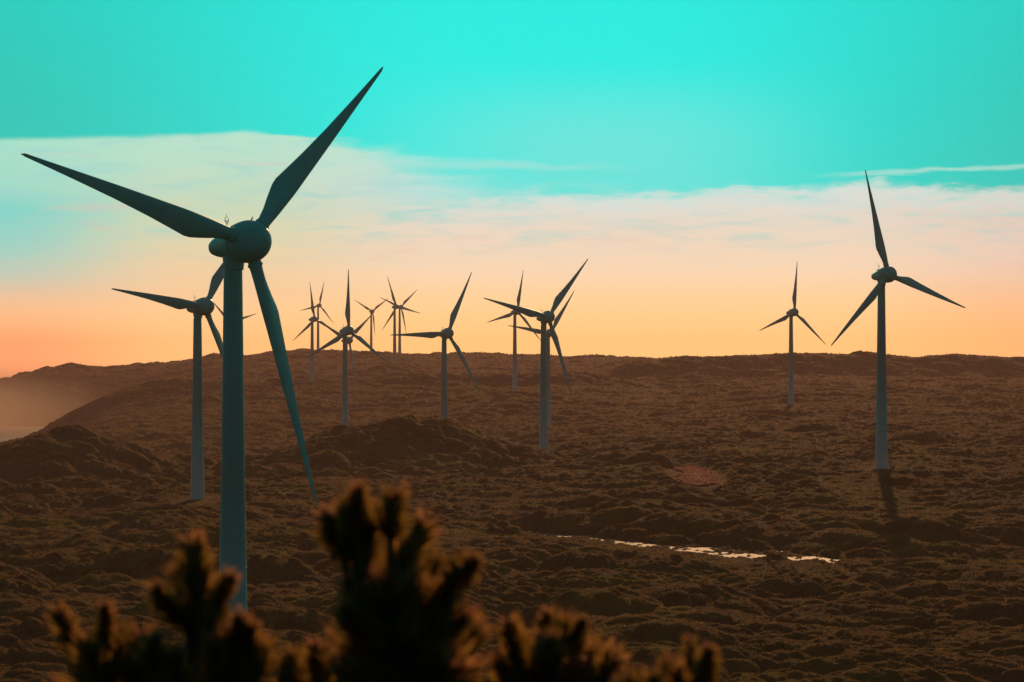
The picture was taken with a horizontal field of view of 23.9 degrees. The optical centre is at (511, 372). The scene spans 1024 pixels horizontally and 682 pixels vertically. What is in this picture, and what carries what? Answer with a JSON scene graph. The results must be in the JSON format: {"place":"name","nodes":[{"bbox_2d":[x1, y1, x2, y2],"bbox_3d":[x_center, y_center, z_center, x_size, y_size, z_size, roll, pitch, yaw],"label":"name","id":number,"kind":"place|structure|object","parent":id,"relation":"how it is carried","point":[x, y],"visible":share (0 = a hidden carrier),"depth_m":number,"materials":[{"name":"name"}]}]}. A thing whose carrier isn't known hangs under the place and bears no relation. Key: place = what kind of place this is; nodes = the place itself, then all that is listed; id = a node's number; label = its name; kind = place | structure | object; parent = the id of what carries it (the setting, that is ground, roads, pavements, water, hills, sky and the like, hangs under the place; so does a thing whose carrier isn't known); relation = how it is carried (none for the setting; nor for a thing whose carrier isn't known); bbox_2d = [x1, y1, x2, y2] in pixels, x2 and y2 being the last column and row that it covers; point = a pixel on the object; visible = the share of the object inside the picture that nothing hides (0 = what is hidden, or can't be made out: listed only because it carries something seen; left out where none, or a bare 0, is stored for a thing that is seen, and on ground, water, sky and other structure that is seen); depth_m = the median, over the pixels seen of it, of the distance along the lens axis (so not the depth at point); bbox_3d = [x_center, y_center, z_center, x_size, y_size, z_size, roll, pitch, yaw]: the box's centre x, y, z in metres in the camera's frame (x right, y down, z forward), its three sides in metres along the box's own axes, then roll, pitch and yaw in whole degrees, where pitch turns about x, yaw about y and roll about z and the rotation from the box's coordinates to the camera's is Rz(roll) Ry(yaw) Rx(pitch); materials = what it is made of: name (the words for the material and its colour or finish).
{"place":"outdoors","nodes":[
{"label":"outdoors","id":0,"kind":"place"},
{"bbox_2d":[0,426,43,441],"bbox_3d":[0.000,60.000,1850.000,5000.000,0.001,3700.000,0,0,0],"label":"sea","id":1,"kind":"structure","parent":0,"point":[7,433],"depth_m":2479.80,"materials":[{"name":"brown liquid"}]},
{"bbox_2d":[41,596,199,681],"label":"shrub","id":2,"kind":"object","parent":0,"point":[109,650],"visible":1,"depth_m":3.84,"materials":[{"name":"green plant"}]},
{"bbox_2d":[140,523,281,681],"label":"shrub","id":3,"kind":"object","parent":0,"point":[238,649],"visible":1,"depth_m":3.94,"materials":[{"name":"green plant"}]},
{"bbox_2d":[258,376,266,380],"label":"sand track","id":4,"kind":"structure","parent":0,"point":[262,378],"depth_m":2448.61,"materials":[{"name":"brown sand"}]},
{"bbox_2d":[292,379,311,381],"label":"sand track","id":5,"kind":"structure","parent":0,"point":[300,380],"depth_m":2083.67,"materials":[{"name":"brown sand"}]},
{"bbox_2d":[271,634,335,681],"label":"shrub","id":6,"kind":"object","parent":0,"point":[291,667],"visible":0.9,"depth_m":4.08,"materials":[{"name":"green plant"}]},
{"bbox_2d":[308,474,496,681],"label":"shrub","id":7,"kind":"object","parent":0,"point":[397,618],"visible":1,"depth_m":3.92,"materials":[{"name":"green plant"}]},
{"bbox_2d":[0,348,1023,681],"bbox_3d":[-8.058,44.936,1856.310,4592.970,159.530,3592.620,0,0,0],"label":"ground","id":8,"kind":"structure","parent":0,"point":[450,440],"depth_m":726.85,"materials":[{"name":"brown plant"}]},
{"bbox_2d":[112,217,252,499],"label":"wind turbine","id":9,"kind":"object","parent":8,"relation":"on","point":[199,308],"visible":0.86,"depth_m":716.77,"materials":[{"name":"paint"}]},
{"bbox_2d":[21,67,382,624],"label":"wind turbine","id":10,"kind":"object","parent":8,"relation":"on","point":[236,246],"visible":0.95,"depth_m":309.04,"materials":[{"name":"paint"}]},
{"bbox_2d":[214,303,256,318],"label":"wind turbine","id":11,"kind":"object","parent":8,"relation":"on","point":[219,309],"visible":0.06,"depth_m":2432.58,"materials":[{"name":"paint"}]},
{"bbox_2d":[293,285,330,379],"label":"wind turbine","id":12,"kind":"object","parent":8,"relation":"on","point":[314,318],"visible":0.91,"depth_m":2219.60,"materials":[{"name":"paint"}]},
{"bbox_2d":[300,284,331,349],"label":"wind turbine","id":13,"kind":"object","parent":8,"relation":"on","point":[318,306],"visible":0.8,"depth_m":3289.04,"materials":[{"name":"paint"}]},
{"bbox_2d":[319,313,372,420],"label":"wind turbine","id":14,"kind":"object","parent":8,"relation":"on","point":[350,339],"visible":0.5,"depth_m":1813.84,"materials":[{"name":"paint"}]},
{"bbox_2d":[307,269,389,425],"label":"wind turbine","id":15,"kind":"object","parent":8,"relation":"on","point":[348,329],"visible":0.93,"depth_m":1359.01,"materials":[{"name":"paint"}]},
{"bbox_2d":[355,299,386,351],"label":"wind turbine","id":16,"kind":"object","parent":8,"relation":"on","point":[371,312],"visible":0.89,"depth_m":3386.01,"materials":[{"name":"paint"}]},
{"bbox_2d":[382,290,416,352],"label":"wind turbine","id":17,"kind":"object","parent":8,"relation":"on","point":[399,328],"visible":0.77,"depth_m":3093.28,"materials":[{"name":"paint"}]},
{"bbox_2d":[382,277,418,362],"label":"wind turbine","id":18,"kind":"object","parent":8,"relation":"on","point":[395,307],"visible":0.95,"depth_m":2612.80,"materials":[{"name":"paint"}]},
{"bbox_2d":[392,272,480,417],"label":"wind turbine","id":19,"kind":"object","parent":8,"relation":"on","point":[445,334],"visible":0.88,"depth_m":1197.39,"materials":[{"name":"paint"}]},
{"bbox_2d":[0,348,1023,681],"bbox_3d":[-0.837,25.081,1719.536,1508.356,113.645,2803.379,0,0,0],"label":"heath scrub","id":20,"kind":"object","parent":8,"relation":"on","point":[812,570],"visible":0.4,"depth_m":710.05,"materials":[{"name":"brown plant"}]},
{"bbox_2d":[487,273,540,390],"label":"wind turbine","id":21,"kind":"object","parent":8,"relation":"on","point":[514,313],"visible":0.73,"depth_m":1936.12,"materials":[{"name":"paint"}]},
{"bbox_2d":[484,259,587,450],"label":"wind turbine","id":22,"kind":"object","parent":8,"relation":"on","point":[546,317],"visible":0.98,"depth_m":1038.27,"materials":[{"name":"paint"}]},
{"bbox_2d":[508,291,573,425],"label":"wind turbine","id":23,"kind":"object","parent":8,"relation":"on","point":[548,331],"visible":0.62,"depth_m":1575.26,"materials":[{"name":"paint"}]},
{"bbox_2d":[527,531,837,562],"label":"creek","id":24,"kind":"structure","parent":8,"relation":"in","point":[700,549],"depth_m":588.58,"materials":[{"name":"grey liquid"}]},
{"bbox_2d":[673,458,719,484],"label":"bare earth","id":25,"kind":"structure","parent":8,"relation":"attached to","point":[696,474],"depth_m":802.62,"materials":[{"name":"brown soil"}]},
{"bbox_2d":[759,266,823,404],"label":"wind turbine","id":26,"kind":"object","parent":8,"relation":"on","point":[792,312],"visible":0.97,"depth_m":1627.29,"materials":[{"name":"paint"}]},
{"bbox_2d":[831,170,964,469],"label":"wind turbine","id":27,"kind":"object","parent":8,"relation":"on","point":[884,275],"visible":0.98,"depth_m":789.23,"materials":[{"name":"paint"}]},
{"bbox_2d":[0,0,1023,377],"label":"sky","id":28,"kind":"structure","parent":0,"point":[697,154],"materials":[{"name":"teal"}]},
{"bbox_2d":[482,603,633,681],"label":"shrub","id":29,"kind":"object","parent":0,"point":[548,650],"visible":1,"depth_m":3.96,"materials":[{"name":"green plant"}]},
{"bbox_2d":[610,633,722,681],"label":"shrub","id":30,"kind":"object","parent":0,"point":[696,665],"visible":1,"depth_m":3.66,"materials":[{"name":"green plant"}]}
]}

